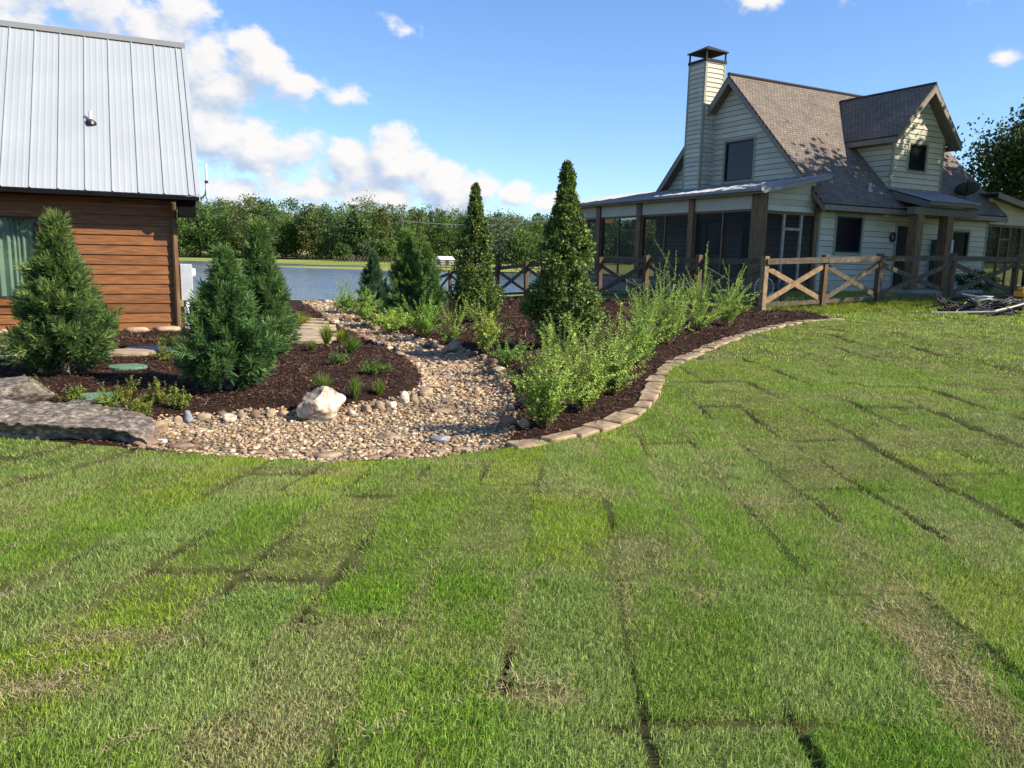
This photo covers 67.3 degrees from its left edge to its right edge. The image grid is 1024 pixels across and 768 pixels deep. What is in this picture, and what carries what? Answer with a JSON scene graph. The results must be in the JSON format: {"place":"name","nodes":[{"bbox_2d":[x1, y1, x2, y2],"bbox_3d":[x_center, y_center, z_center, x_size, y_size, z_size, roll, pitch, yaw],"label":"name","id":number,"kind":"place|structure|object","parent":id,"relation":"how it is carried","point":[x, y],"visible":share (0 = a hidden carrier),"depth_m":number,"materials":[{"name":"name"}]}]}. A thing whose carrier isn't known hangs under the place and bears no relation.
{"place":"outdoors","nodes":[
{"label":"outdoors","id":0,"kind":"place"},
{"bbox_2d":[179,261,535,299],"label":"lake","id":1,"kind":"structure","parent":0,"point":[312,283],"depth_m":74.62,"materials":[{"name":"blue liquid"}]},
{"bbox_2d":[436,256,454,264],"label":"shed","id":2,"kind":"structure","parent":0,"point":[445,259],"depth_m":172.02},
{"bbox_2d":[0,247,1023,767],"bbox_3d":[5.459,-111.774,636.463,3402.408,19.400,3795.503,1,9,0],"label":"ground","id":3,"kind":"structure","parent":0,"point":[262,575],"depth_m":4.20,"materials":[{"name":"plant"}]},
{"bbox_2d":[0,20,207,330],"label":"wooden cabin","id":4,"kind":"object","parent":3,"relation":"on","point":[97,139],"visible":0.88,"depth_m":13.71,"materials":[{"name":"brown wood"}]},
{"bbox_2d":[0,209,44,304],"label":"window","id":5,"kind":"structure","parent":4,"relation":"in","point":[18,227],"depth_m":13.09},
{"bbox_2d":[126,299,517,461],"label":"gravel","id":6,"kind":"structure","parent":3,"relation":"on","point":[304,447],"depth_m":7.33,"materials":[{"name":"gravel"}]},
{"bbox_2d":[132,434,160,446],"bbox_3d":[-3.055,0.490,6.450,0.198,0.142,0.181,1,9,0],"label":"stone","id":7,"kind":"object","parent":6,"relation":"on","point":[152,440],"visible":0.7,"depth_m":6.39,"materials":[{"name":"stone"}]},
{"bbox_2d":[154,421,167,429],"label":"stone","id":8,"kind":"object","parent":6,"relation":"on","point":[161,425],"visible":0.59,"depth_m":6.91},
{"bbox_2d":[167,442,196,448],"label":"stone","id":9,"kind":"object","parent":6,"relation":"on","point":[181,445],"visible":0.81,"depth_m":6.38,"materials":[{"name":"stone"}]},
{"bbox_2d":[222,413,236,422],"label":"stone","id":10,"kind":"object","parent":6,"relation":"on","point":[228,417],"visible":0.96,"depth_m":7.42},
{"bbox_2d":[296,386,345,421],"bbox_3d":[-1.895,0.223,7.630,0.484,0.388,0.341,0,10,-8],"label":"boulder","id":11,"kind":"object","parent":6,"relation":"on","point":[323,403],"visible":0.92,"depth_m":7.55,"materials":[{"name":"stone"}]},
{"bbox_2d":[313,451,342,458],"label":"stone","id":12,"kind":"object","parent":6,"relation":"on","point":[331,454],"visible":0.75,"depth_m":6.19,"materials":[{"name":"stone"}]},
{"bbox_2d":[319,277,359,311],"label":"leafy shrub","id":13,"kind":"object","parent":6,"relation":"on","point":[342,302],"visible":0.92,"depth_m":25.49,"materials":[{"name":"green plant"}]},
{"bbox_2d":[357,307,414,331],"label":"leafy shrub","id":14,"kind":"object","parent":6,"relation":"on","point":[391,324],"visible":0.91,"depth_m":16.21,"materials":[{"name":"green plant"}]},
{"bbox_2d":[375,432,400,440],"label":"stone","id":15,"kind":"object","parent":6,"relation":"on","point":[383,435],"visible":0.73,"depth_m":6.87,"materials":[{"name":"stone"}]},
{"bbox_2d":[417,387,432,396],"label":"stone","id":16,"kind":"object","parent":6,"relation":"on","point":[425,391],"visible":0.88,"depth_m":8.66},
{"bbox_2d":[429,435,449,442],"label":"stone","id":17,"kind":"object","parent":6,"relation":"on","point":[440,438],"visible":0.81,"depth_m":6.64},
{"bbox_2d":[446,340,460,351],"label":"boulder","id":18,"kind":"object","parent":6,"relation":"on","point":[453,345],"visible":0.94,"depth_m":12.92,"materials":[{"name":"stone"}]},
{"bbox_2d":[499,414,518,426],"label":"stone","id":19,"kind":"object","parent":6,"relation":"on","point":[505,420],"visible":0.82,"depth_m":7.02,"materials":[{"name":"stone"}]},
{"bbox_2d":[319,217,345,259],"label":"tree","id":20,"kind":"object","parent":3,"relation":"on","point":[341,241],"visible":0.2,"depth_m":217.63,"materials":[{"name":"green plant"}]},
{"bbox_2d":[332,242,352,259],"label":"evergreen","id":21,"kind":"object","parent":3,"relation":"on","point":[342,250],"visible":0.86,"depth_m":194.12,"materials":[{"name":"green plant"}]},
{"bbox_2d":[334,256,392,262],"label":"pasture fence","id":22,"kind":"object","parent":3,"relation":"on","point":[357,260],"visible":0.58,"depth_m":181.57,"materials":[{"name":"wood"}]},
{"bbox_2d":[352,240,381,260],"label":"tree","id":23,"kind":"object","parent":3,"relation":"on","point":[365,249],"visible":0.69,"depth_m":200.18,"materials":[{"name":"green plant"}]},
{"bbox_2d":[370,236,398,260],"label":"tree","id":24,"kind":"object","parent":3,"relation":"on","point":[386,249],"visible":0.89,"depth_m":200.41,"materials":[{"name":"green plant"}]},
{"bbox_2d":[0,295,830,461],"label":"mulch bed","id":25,"kind":"object","parent":3,"relation":"on","point":[217,407],"visible":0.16,"depth_m":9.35,"materials":[{"name":"wood"}]},
{"bbox_2d":[0,375,57,402],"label":"boulder","id":26,"kind":"object","parent":25,"relation":"on","point":[25,389],"visible":0.72,"depth_m":7.44,"materials":[{"name":"stone"}]},
{"bbox_2d":[0,206,125,376],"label":"conifer","id":27,"kind":"object","parent":25,"relation":"on","point":[55,302],"visible":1,"depth_m":8.85,"materials":[{"name":"green plant"}]},
{"bbox_2d":[54,383,95,402],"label":"shrub","id":28,"kind":"object","parent":25,"relation":"on","point":[72,394],"visible":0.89,"depth_m":7.55,"materials":[{"name":"green plant"}]},
{"bbox_2d":[0,399,157,442],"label":"ledge rock","id":29,"kind":"object","parent":25,"relation":"on","point":[92,419],"visible":0.91,"depth_m":6.51,"materials":[{"name":"stone"}]},
{"bbox_2d":[76,392,112,399],"bbox_3d":[-4.219,0.137,7.797,0.505,0.040,0.395,1,9,0],"label":"ground hatch","id":30,"kind":"object","parent":25,"relation":"on","point":[88,396],"visible":0.19,"depth_m":7.79,"materials":[{"name":"plastic"}]},
{"bbox_2d":[82,288,120,341],"bbox_3d":[-6.420,-0.969,11.653,1.021,1.004,0.905,-2,10,-18],"label":"conifer","id":31,"kind":"object","parent":25,"relation":"on","point":[116,326],"visible":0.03,"depth_m":11.71,"materials":[{"name":"green plant"}]},
{"bbox_2d":[93,382,121,407],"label":"shrub","id":32,"kind":"object","parent":25,"relation":"on","point":[103,399],"visible":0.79,"depth_m":7.15,"materials":[{"name":"green plant"}]},
{"bbox_2d":[105,374,140,401],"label":"shrub","id":33,"kind":"object","parent":25,"relation":"on","point":[125,393],"visible":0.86,"depth_m":7.61,"materials":[{"name":"green plant"}]},
{"bbox_2d":[107,364,147,370],"bbox_3d":[-4.839,-0.210,9.689,0.466,0.040,0.415,1,9,0],"label":"ground hatch","id":34,"kind":"object","parent":25,"relation":"on","point":[117,367],"visible":0.89,"depth_m":9.61,"materials":[{"name":"plastic"}]},
{"bbox_2d":[109,349,155,356],"bbox_3d":[-5.450,-0.447,10.928,0.786,0.050,0.567,1,9,0],"label":"flagstone","id":35,"kind":"object","parent":25,"relation":"on","point":[128,352],"visible":0.66,"depth_m":10.78,"materials":[{"name":"stone"}]},
{"bbox_2d":[123,327,149,332],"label":"stone","id":36,"kind":"object","parent":25,"relation":"on","point":[137,329],"visible":0.82,"depth_m":13.59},
{"bbox_2d":[121,391,153,415],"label":"shrub","id":37,"kind":"object","parent":25,"relation":"on","point":[141,407],"visible":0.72,"depth_m":6.97,"materials":[{"name":"green plant"}]},
{"bbox_2d":[125,346,181,352],"bbox_3d":[-5.216,-0.511,11.416,1.029,0.050,0.433,1,9,0],"label":"flagstone","id":38,"kind":"object","parent":25,"relation":"on","point":[154,348],"visible":0.35,"depth_m":11.38,"materials":[{"name":"stone"}]},
{"bbox_2d":[144,376,168,403],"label":"shrub","id":39,"kind":"object","parent":25,"relation":"on","point":[155,393],"visible":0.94,"depth_m":7.55,"materials":[{"name":"green plant"}]},
{"bbox_2d":[149,345,173,360],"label":"shrub","id":40,"kind":"object","parent":25,"relation":"on","point":[164,357],"visible":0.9,"depth_m":10.49,"materials":[{"name":"green plant"}]},
{"bbox_2d":[152,326,180,331],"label":"stone","id":41,"kind":"object","parent":25,"relation":"on","point":[166,328],"visible":0.9,"depth_m":13.80,"materials":[{"name":"stone"}]},
{"bbox_2d":[156,332,177,346],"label":"shrub","id":42,"kind":"object","parent":25,"relation":"on","point":[163,341],"visible":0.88,"depth_m":11.61,"materials":[{"name":"green plant"}]},
{"bbox_2d":[167,382,193,408],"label":"shrub","id":43,"kind":"object","parent":25,"relation":"on","point":[182,402],"visible":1,"depth_m":7.45,"materials":[{"name":"green plant"}]},
{"bbox_2d":[167,240,285,390],"bbox_3d":[-3.116,-0.684,8.383,1.349,1.771,1.412,8,11,34],"label":"conifer","id":44,"kind":"object","parent":25,"relation":"on","point":[221,318],"visible":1,"depth_m":8.24,"materials":[{"name":"green plant"}]},
{"bbox_2d":[235,215,303,357],"bbox_3d":[-3.604,-1.264,10.708,1.250,2.153,1.141,3,10,10],"label":"conifer","id":45,"kind":"object","parent":25,"relation":"on","point":[266,282],"visible":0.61,"depth_m":10.50,"materials":[{"name":"green plant"}]},
{"bbox_2d":[290,338,332,343],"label":"stepping slab","id":46,"kind":"structure","parent":25,"relation":"on","point":[316,340],"depth_m":13.14,"materials":[{"name":"stone"}]},
{"bbox_2d":[311,371,336,386],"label":"grass clump","id":47,"kind":"object","parent":25,"relation":"on","point":[322,380],"visible":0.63,"depth_m":8.51,"materials":[{"name":"plant"}]},
{"bbox_2d":[317,320,333,345],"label":"grass clump","id":48,"kind":"object","parent":25,"relation":"on","point":[326,335],"visible":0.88,"depth_m":12.81,"materials":[{"name":"plant"}]},
{"bbox_2d":[328,346,349,364],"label":"shrub","id":49,"kind":"object","parent":25,"relation":"on","point":[337,359],"visible":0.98,"depth_m":10.58,"materials":[{"name":"green plant"}]},
{"bbox_2d":[333,325,350,341],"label":"grass clump","id":50,"kind":"object","parent":25,"relation":"on","point":[341,334],"visible":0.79,"depth_m":13.27,"materials":[{"name":"plant"}]},
{"bbox_2d":[339,335,362,352],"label":"grass clump","id":51,"kind":"object","parent":25,"relation":"on","point":[351,346],"visible":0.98,"depth_m":11.91,"materials":[{"name":"plant"}]},
{"bbox_2d":[347,373,362,399],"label":"grass clump","id":52,"kind":"object","parent":25,"relation":"on","point":[355,389],"visible":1,"depth_m":8.05,"materials":[{"name":"plant"}]},
{"bbox_2d":[340,286,384,319],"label":"leafy shrub","id":53,"kind":"object","parent":25,"relation":"on","point":[363,314],"visible":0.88,"depth_m":20.50,"materials":[{"name":"green plant"}]},
{"bbox_2d":[348,355,394,374],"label":"shrub","id":54,"kind":"object","parent":25,"relation":"on","point":[375,368],"visible":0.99,"depth_m":9.57,"materials":[{"name":"green plant"}]},
{"bbox_2d":[356,248,392,311],"bbox_3d":[-4.410,-3.220,24.266,1.466,2.126,1.332,-6,12,-39],"label":"conifer","id":55,"kind":"object","parent":25,"relation":"on","point":[370,273],"visible":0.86,"depth_m":24.06,"materials":[{"name":"green plant"}]},
{"bbox_2d":[371,378,386,395],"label":"grass clump","id":56,"kind":"object","parent":25,"relation":"on","point":[380,388],"visible":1,"depth_m":8.26,"materials":[{"name":"plant"}]},
{"bbox_2d":[374,226,438,320],"bbox_3d":[-2.442,-2.524,18.042,1.522,2.377,1.678,0,9,-5],"label":"conifer","id":57,"kind":"object","parent":25,"relation":"on","point":[405,269],"visible":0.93,"depth_m":17.80,"materials":[{"name":"green plant"}]},
{"bbox_2d":[398,290,448,336],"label":"leafy shrub","id":58,"kind":"object","parent":25,"relation":"on","point":[427,327],"visible":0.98,"depth_m":14.69,"materials":[{"name":"green plant"}]},
{"bbox_2d":[404,239,450,309],"bbox_3d":[-2.458,-3.146,22.765,1.433,2.269,1.419,6,10,25],"label":"conifer","id":59,"kind":"object","parent":25,"relation":"on","point":[427,262],"visible":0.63,"depth_m":22.58,"materials":[{"name":"green plant"}]},
{"bbox_2d":[431,297,474,342],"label":"leafy shrub","id":60,"kind":"object","parent":25,"relation":"on","point":[451,333],"visible":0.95,"depth_m":13.45,"materials":[{"name":"green plant"}]},
{"bbox_2d":[443,182,507,321],"bbox_3d":[-0.801,-2.889,17.291,1.494,3.236,1.367,1,9,0],"label":"evergreen tree","id":61,"kind":"object","parent":25,"relation":"on","point":[471,252],"visible":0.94,"depth_m":17.09,"materials":[{"name":"green plant"}]},
{"bbox_2d":[462,287,515,352],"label":"leafy shrub","id":62,"kind":"object","parent":25,"relation":"on","point":[490,323],"visible":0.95,"depth_m":11.81,"materials":[{"name":"green plant"}]},
{"bbox_2d":[483,331,530,366],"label":"leafy shrub","id":63,"kind":"object","parent":25,"relation":"on","point":[509,356],"visible":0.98,"depth_m":10.18,"materials":[{"name":"green plant"}]},
{"bbox_2d":[498,326,595,428],"bbox_3d":[0.289,-0.046,6.783,0.865,0.923,0.742,3,10,11],"label":"leafy shrub","id":64,"kind":"object","parent":25,"relation":"on","point":[543,395],"visible":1,"depth_m":6.78,"materials":[{"name":"green plant"}]},
{"bbox_2d":[535,308,593,374],"bbox_3d":[0.647,-0.506,9.211,0.759,0.835,0.952,1,9,0],"label":"leafy shrub","id":65,"kind":"object","parent":25,"relation":"on","point":[554,338],"visible":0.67,"depth_m":9.16,"materials":[{"name":"green plant"}]},
{"bbox_2d":[518,160,611,344],"bbox_3d":[0.831,-1.956,11.908,1.458,2.960,1.307,1,9,0],"label":"evergreen tree","id":66,"kind":"object","parent":25,"relation":"on","point":[565,257],"visible":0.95,"depth_m":11.71,"materials":[{"name":"green plant"}]},
{"bbox_2d":[540,319,620,412],"bbox_3d":[0.643,-0.167,7.313,0.822,0.936,0.850,1,9,0],"label":"leafy shrub","id":67,"kind":"object","parent":25,"relation":"on","point":[583,402],"visible":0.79,"depth_m":7.37,"materials":[{"name":"green plant"}]},
{"bbox_2d":[571,300,657,395],"bbox_3d":[1.079,-0.380,8.180,0.943,1.028,0.886,4,10,18],"label":"leafy shrub","id":68,"kind":"object","parent":25,"relation":"on","point":[619,379],"visible":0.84,"depth_m":8.12,"materials":[{"name":"green plant"}]},
{"bbox_2d":[614,280,668,333],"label":"leafy shrub","id":69,"kind":"object","parent":25,"relation":"on","point":[642,310],"visible":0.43,"depth_m":12.76,"materials":[{"name":"green plant"}]},
{"bbox_2d":[612,286,674,365],"bbox_3d":[1.694,-0.757,10.085,0.849,1.066,0.952,1,9,0],"label":"leafy shrub","id":70,"kind":"object","parent":25,"relation":"on","point":[648,334],"visible":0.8,"depth_m":10.00,"materials":[{"name":"green plant"}]},
{"bbox_2d":[623,238,706,343],"bbox_3d":[2.414,-1.446,12.104,1.338,1.661,1.082,1,9,0],"label":"leafy shrub","id":71,"kind":"object","parent":25,"relation":"on","point":[672,330],"visible":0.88,"depth_m":12.10,"materials":[{"name":"green plant"}]},
{"bbox_2d":[677,244,730,330],"bbox_3d":[3.438,-1.734,13.724,1.138,1.605,1.039,1,9,0],"label":"leafy shrub","id":72,"kind":"object","parent":25,"relation":"on","point":[695,313],"visible":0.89,"depth_m":13.75,"materials":[{"name":"green plant"}]},
{"bbox_2d":[699,260,765,326],"bbox_3d":[4.109,-1.676,14.377,0.985,1.255,1.267,-3,10,-22],"label":"leafy shrub","id":73,"kind":"object","parent":25,"relation":"on","point":[730,312],"visible":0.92,"depth_m":14.43,"materials":[{"name":"green plant"}]},
{"bbox_2d":[458,208,534,271],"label":"tree","id":74,"kind":"object","parent":3,"relation":"on","point":[498,241],"visible":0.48,"depth_m":116.25,"materials":[{"name":"green plant"}]},
{"bbox_2d":[0,455,1001,763],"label":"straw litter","id":75,"kind":"object","parent":3,"relation":"on","point":[434,695],"visible":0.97,"depth_m":2.91,"materials":[{"name":"plant"}]},
{"bbox_2d":[497,225,548,273],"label":"tree","id":76,"kind":"object","parent":3,"relation":"on","point":[524,248],"visible":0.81,"depth_m":115.12,"materials":[{"name":"green plant"}]},
{"bbox_2d":[506,439,548,449],"bbox_3d":[0.135,0.539,6.472,0.338,0.107,0.220,-3,12,-31],"label":"edging stone","id":77,"kind":"object","parent":3,"relation":"on","point":[526,442],"visible":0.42,"depth_m":6.42,"materials":[{"name":"stone"}]},
{"bbox_2d":[541,432,576,442],"bbox_3d":[0.396,0.497,6.639,0.293,0.122,0.179,-8,14,-40],"label":"edging stone","id":78,"kind":"object","parent":3,"relation":"on","point":[560,436],"visible":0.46,"depth_m":6.59,"materials":[{"name":"stone"}]},
{"bbox_2d":[563,426,599,437],"bbox_3d":[0.612,0.463,6.824,0.220,0.114,0.287,8,12,43],"label":"edging stone","id":79,"kind":"object","parent":3,"relation":"on","point":[582,432],"visible":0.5,"depth_m":6.78,"materials":[{"name":"stone"}]},
{"bbox_2d":[428,255,760,306],"bbox_3d":[0.510,-3.545,29.221,0.192,2.861,23.891,-4,11,-28],"label":"wooden fence","id":80,"kind":"object","parent":3,"relation":"on","point":[646,265],"visible":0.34,"depth_m":22.67,"materials":[{"name":"brown wood"}]},
{"bbox_2d":[176,190,1023,264],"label":"distant forest","id":81,"kind":"object","parent":3,"relation":"on","point":[208,219],"visible":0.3,"depth_m":212.43,"materials":[{"name":"green plant"}]},
{"bbox_2d":[178,201,1023,264],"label":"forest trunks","id":82,"kind":"object","parent":3,"relation":"on","point":[370,236],"visible":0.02,"depth_m":213.46,"materials":[{"name":"brown plant"}]},
{"bbox_2d":[582,420,620,432],"bbox_3d":[0.816,0.418,7.047,0.248,0.113,0.326,10,13,37],"label":"edging stone","id":83,"kind":"object","parent":3,"relation":"on","point":[600,425],"visible":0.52,"depth_m":6.99,"materials":[{"name":"stone"}]},
{"bbox_2d":[602,412,637,424],"bbox_3d":[1.013,0.361,7.311,0.245,0.120,0.350,7,12,34],"label":"edging stone","id":84,"kind":"object","parent":3,"relation":"on","point":[621,418],"visible":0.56,"depth_m":7.25,"materials":[{"name":"stone"}]},
{"bbox_2d":[620,407,646,416],"bbox_3d":[1.216,0.307,7.591,0.204,0.113,0.355,6,9,28],"label":"edging stone","id":85,"kind":"object","parent":3,"relation":"on","point":[636,411],"visible":0.46,"depth_m":7.51,"materials":[{"name":"stone"}]},
{"bbox_2d":[634,401,651,409],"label":"edging stone","id":86,"kind":"object","parent":3,"relation":"on","point":[646,405],"visible":0.46,"depth_m":7.81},
{"bbox_2d":[638,393,658,403],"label":"edging stone","id":87,"kind":"object","parent":3,"relation":"on","point":[652,397],"visible":0.5,"depth_m":8.06,"materials":[{"name":"stone"}]},
{"bbox_2d":[573,46,1023,293],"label":"farmhouse","id":88,"kind":"object","parent":3,"relation":"on","point":[761,167],"visible":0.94,"depth_m":26.77,"materials":[{"name":"wood"}]},
{"bbox_2d":[685,217,726,257],"bbox_3d":[7.379,-5.573,29.271,0.095,1.480,2.180,-4,11,-28],"label":"window","id":89,"kind":"structure","parent":88,"relation":"in","point":[709,229],"depth_m":29.07,"materials":[{"name":"glass"}]},
{"bbox_2d":[721,135,756,183],"bbox_3d":[8.133,-8.001,27.539,0.095,1.570,1.580,-4,11,-28],"label":"window","id":90,"kind":"structure","parent":88,"relation":"in","point":[739,155],"depth_m":27.57,"materials":[{"name":"glass"}]},
{"bbox_2d":[740,215,750,271],"bbox_3d":[8.536,-4.956,27.242,0.040,2.000,1.000,-4,11,-28],"label":"door","id":91,"kind":"structure","parent":88,"relation":"in","point":[746,228],"depth_m":27.51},
{"bbox_2d":[777,214,802,286],"bbox_3d":[8.739,-4.195,24.280,2.060,2.240,0.070,-4,11,-28],"label":"screen door","id":92,"kind":"structure","parent":88,"relation":"in","point":[783,228],"depth_m":24.25,"materials":[{"name":"plastic"}]},
{"bbox_2d":[832,213,864,255],"bbox_3d":[11.108,-4.931,25.421,1.410,1.340,0.095,-4,11,-28],"label":"window","id":93,"kind":"structure","parent":88,"relation":"in","point":[849,228],"depth_m":25.46,"materials":[{"name":"glass"}]},
{"bbox_2d":[889,223,907,287],"bbox_3d":[13.672,-4.485,26.889,1.150,2.210,0.120,-4,11,-28],"label":"door","id":94,"kind":"structure","parent":88,"relation":"in","point":[901,229],"depth_m":26.77,"materials":[{"name":"black paint"}]},
{"bbox_2d":[927,240,953,287],"bbox_3d":[15.424,-4.306,27.655,0.880,1.720,0.290,-4,11,-28],"label":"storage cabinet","id":95,"kind":"object","parent":88,"relation":"on","point":[931,265],"visible":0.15,"depth_m":27.49,"materials":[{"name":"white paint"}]},
{"bbox_2d":[952,229,970,262],"bbox_3d":[16.444,-5.078,28.288,1.160,1.220,0.095,-4,11,-28],"label":"window","id":96,"kind":"structure","parent":88,"relation":"in","point":[961,237],"depth_m":28.37,"materials":[{"name":"glass"}]},
{"bbox_2d":[954,180,979,199],"bbox_3d":[16.422,-6.870,27.687,0.760,0.810,0.832,1,9,0],"label":"satellite dish","id":97,"kind":"object","parent":88,"relation":"on","point":[964,189],"visible":0.98,"depth_m":27.64,"materials":[{"name":"metal"}]},
{"bbox_2d":[768,295,1010,314],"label":"fence weeds","id":98,"kind":"object","parent":3,"relation":"on","point":[897,304],"visible":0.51,"depth_m":19.62,"materials":[{"name":"plant"}]},
{"bbox_2d":[757,253,1023,310],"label":"wooden fence","id":99,"kind":"object","parent":3,"relation":"on","point":[822,297],"visible":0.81,"depth_m":20.59,"materials":[{"name":"brown wood"}]},
{"bbox_2d":[937,305,1019,315],"bbox_3d":[11.195,-1.764,18.438,2.118,0.289,0.911,1,9,0],"label":"tarp","id":100,"kind":"object","parent":3,"relation":"on","point":[1003,312],"visible":0.31,"depth_m":18.16,"materials":[{"name":"plastic"}]},
{"bbox_2d":[931,292,948,311],"bbox_3d":[10.150,-1.951,18.190,0.153,0.546,0.704,-36,-22,25],"label":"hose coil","id":101,"kind":"object","parent":100,"relation":"on","point":[936,294],"visible":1,"depth_m":17.96,"materials":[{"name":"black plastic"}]},
{"bbox_2d":[946,296,976,307],"bbox_3d":[10.713,-1.935,18.352,0.563,0.172,0.732,28,-13,-21],"label":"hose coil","id":102,"kind":"object","parent":100,"relation":"on","point":[962,298],"visible":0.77,"depth_m":18.13,"materials":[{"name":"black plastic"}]},
{"bbox_2d":[986,295,1013,308],"bbox_3d":[11.656,-1.928,18.414,0.687,0.177,0.806,-21,3,46],"label":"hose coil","id":103,"kind":"object","parent":100,"relation":"on","point":[1005,304],"visible":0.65,"depth_m":18.18,"materials":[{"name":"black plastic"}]},
{"bbox_2d":[956,267,1002,291],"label":"round bush","id":104,"kind":"object","parent":3,"relation":"on","point":[961,282],"visible":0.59,"depth_m":27.44,"materials":[{"name":"green plant"}]},
{"bbox_2d":[954,103,1023,256],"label":"tree","id":105,"kind":"object","parent":3,"relation":"on","point":[1006,170],"visible":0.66,"depth_m":38.40,"materials":[{"name":"green plant"}]},
{"bbox_2d":[1009,285,1023,310],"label":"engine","id":106,"kind":"object","parent":3,"relation":"on","point":[1019,293],"visible":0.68,"depth_m":19.48,"materials":[{"name":"black metal"}]},
{"bbox_2d":[0,0,1023,238],"label":"sky","id":107,"kind":"structure","parent":0,"point":[413,102],"materials":[{"name":"blue"}]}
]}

